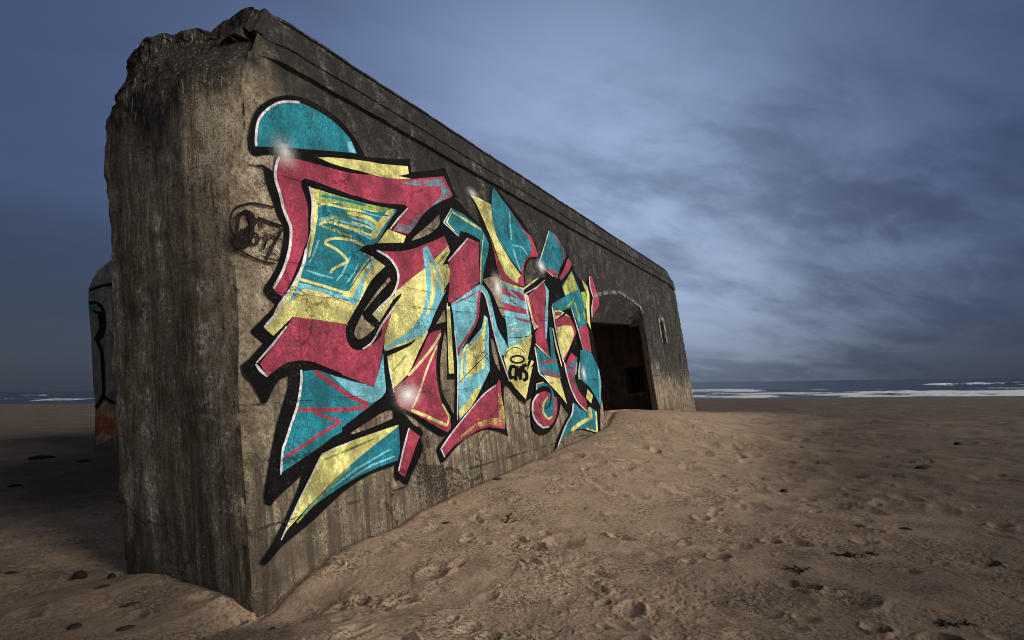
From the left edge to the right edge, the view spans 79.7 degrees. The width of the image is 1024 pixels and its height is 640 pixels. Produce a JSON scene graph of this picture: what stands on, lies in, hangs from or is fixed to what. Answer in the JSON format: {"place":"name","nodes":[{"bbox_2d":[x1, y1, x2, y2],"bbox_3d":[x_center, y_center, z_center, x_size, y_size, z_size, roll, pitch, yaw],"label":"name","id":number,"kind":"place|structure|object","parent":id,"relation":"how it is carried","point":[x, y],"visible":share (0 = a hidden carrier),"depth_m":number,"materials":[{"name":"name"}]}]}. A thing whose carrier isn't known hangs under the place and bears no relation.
{"place":"outdoors","nodes":[
{"label":"outdoors","id":0,"kind":"place"},
{"bbox_2d":[504,512,511,522],"bbox_3d":[-0.040,2.103,6.504,0.072,0.097,0.167,-2,-6,11],"label":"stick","id":1,"kind":"object","parent":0,"point":[508,517],"visible":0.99,"depth_m":6.49,"materials":[{"name":"brown wood"}]},
{"bbox_2d":[0,397,1023,639],"bbox_3d":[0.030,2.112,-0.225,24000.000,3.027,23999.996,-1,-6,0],"label":"sand","id":2,"kind":"structure","parent":0,"point":[631,524],"depth_m":6.06,"materials":[{"name":"beige sand"}]},
{"bbox_2d":[8,484,21,486],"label":"stone","id":3,"kind":"object","parent":2,"relation":"on","point":[13,485],"visible":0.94,"depth_m":9.59,"materials":[{"name":"black stone"}]},
{"bbox_2d":[27,455,55,459],"bbox_3d":[-10.167,2.974,13.262,0.543,0.101,0.214,1,-6,-14],"label":"stone","id":4,"kind":"object","parent":2,"relation":"on","point":[40,457],"visible":0.9,"depth_m":13.20,"materials":[{"name":"black stone"}]},
{"bbox_2d":[67,623,81,629],"bbox_3d":[-2.981,2.090,4.179,0.086,0.036,0.064,4,-8,-40],"label":"stone","id":5,"kind":"object","parent":2,"relation":"on","point":[74,626],"visible":1,"depth_m":4.17,"materials":[{"name":"stone"}]},
{"bbox_2d":[72,570,87,579],"bbox_3d":[-3.763,2.223,5.339,0.110,0.082,0.093,0,-6,-11],"label":"stone","id":6,"kind":"object","parent":2,"relation":"on","point":[81,574],"visible":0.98,"depth_m":5.32,"materials":[{"name":"stone"}]},
{"bbox_2d":[95,584,109,588],"bbox_3d":[-3.276,2.133,4.906,0.104,0.025,0.039,3,-7,-34],"label":"stone","id":7,"kind":"object","parent":2,"relation":"on","point":[103,586],"visible":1,"depth_m":4.90,"materials":[{"name":"stone"}]},
{"bbox_2d":[88,260,119,450],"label":"concrete block","id":8,"kind":"structure","parent":2,"relation":"on","point":[100,294],"depth_m":14.90,"materials":[{"name":"grey paint"}]},
{"bbox_2d":[107,573,116,578],"bbox_3d":[-3.428,2.196,5.252,0.070,0.060,0.061,0,-6,-11],"label":"stone","id":9,"kind":"object","parent":2,"relation":"on","point":[111,575],"visible":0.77,"depth_m":5.24,"materials":[{"name":"stone"}]},
{"bbox_2d":[115,625,135,631],"bbox_3d":[-2.660,2.113,4.215,0.073,0.022,0.150,-5,-7,32],"label":"stone","id":10,"kind":"object","parent":2,"relation":"on","point":[125,628],"visible":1,"depth_m":4.20,"materials":[{"name":"stone"}]},
{"bbox_2d":[119,601,140,607],"bbox_3d":[-2.909,2.166,4.664,0.044,0.025,0.162,-6,-8,38],"label":"stone","id":11,"kind":"object","parent":2,"relation":"on","point":[128,604],"visible":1,"depth_m":4.65,"materials":[{"name":"stone"}]},
{"bbox_2d":[104,7,695,616],"bbox_3d":[0.098,1.288,14.904,4.687,6.897,19.917,-11,-9,25],"label":"bunker","id":12,"kind":"object","parent":2,"relation":"on","point":[350,303],"visible":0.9,"depth_m":6.11,"materials":[{"name":"concrete"}]},
{"bbox_2d":[590,314,657,423],"bbox_3d":[1.333,2.356,16.539,4.150,4.740,7.450,-11,-9,25],"label":"doorway","id":13,"kind":"structure","parent":12,"relation":"in","point":[622,352],"depth_m":18.78,"materials":[{"name":"concrete"}]},
{"bbox_2d":[783,565,812,574],"bbox_3d":[2.415,2.082,5.111,0.228,0.028,0.227,-1,-6,0],"label":"seaweed clump","id":14,"kind":"object","parent":2,"relation":"on","point":[799,569],"visible":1,"depth_m":5.15,"materials":[{"name":"black plant"}]},
{"bbox_2d":[830,551,866,558],"bbox_3d":[3.073,2.146,5.611,0.305,0.033,0.206,-1,-6,0],"label":"seaweed clump","id":15,"kind":"object","parent":2,"relation":"on","point":[848,554],"visible":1,"depth_m":5.60,"materials":[{"name":"black plant"}]},
{"bbox_2d":[866,551,881,555],"bbox_3d":[3.332,2.147,5.649,0.124,0.023,0.085,-4,-7,26],"label":"seaweed clump","id":16,"kind":"object","parent":2,"relation":"on","point":[871,553],"visible":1,"depth_m":5.65,"materials":[{"name":"black plant"}]},
{"bbox_2d":[916,465,931,468],"bbox_3d":[6.660,2.379,9.914,0.300,0.084,0.099,0,-6,-11],"label":"stone","id":17,"kind":"object","parent":2,"relation":"on","point":[923,466],"visible":0.91,"depth_m":9.88,"materials":[{"name":"stone"}]},
{"bbox_2d":[933,618,977,627],"bbox_3d":[2.837,1.944,3.935,0.248,0.027,0.137,-1,-6,0],"label":"seaweed clump","id":18,"kind":"object","parent":2,"relation":"on","point":[942,622],"visible":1,"depth_m":3.93,"materials":[{"name":"black plant"}]},
{"bbox_2d":[0,378,1023,403],"bbox_3d":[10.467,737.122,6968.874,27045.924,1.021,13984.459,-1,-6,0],"label":"sea","id":19,"kind":"structure","parent":0,"point":[986,387],"depth_m":150.36,"materials":[{"name":"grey liquid"}]},
{"bbox_2d":[0,0,1023,391],"label":"sky","id":20,"kind":"structure","parent":0,"point":[823,189],"materials":[{"name":"blue"}]}
]}

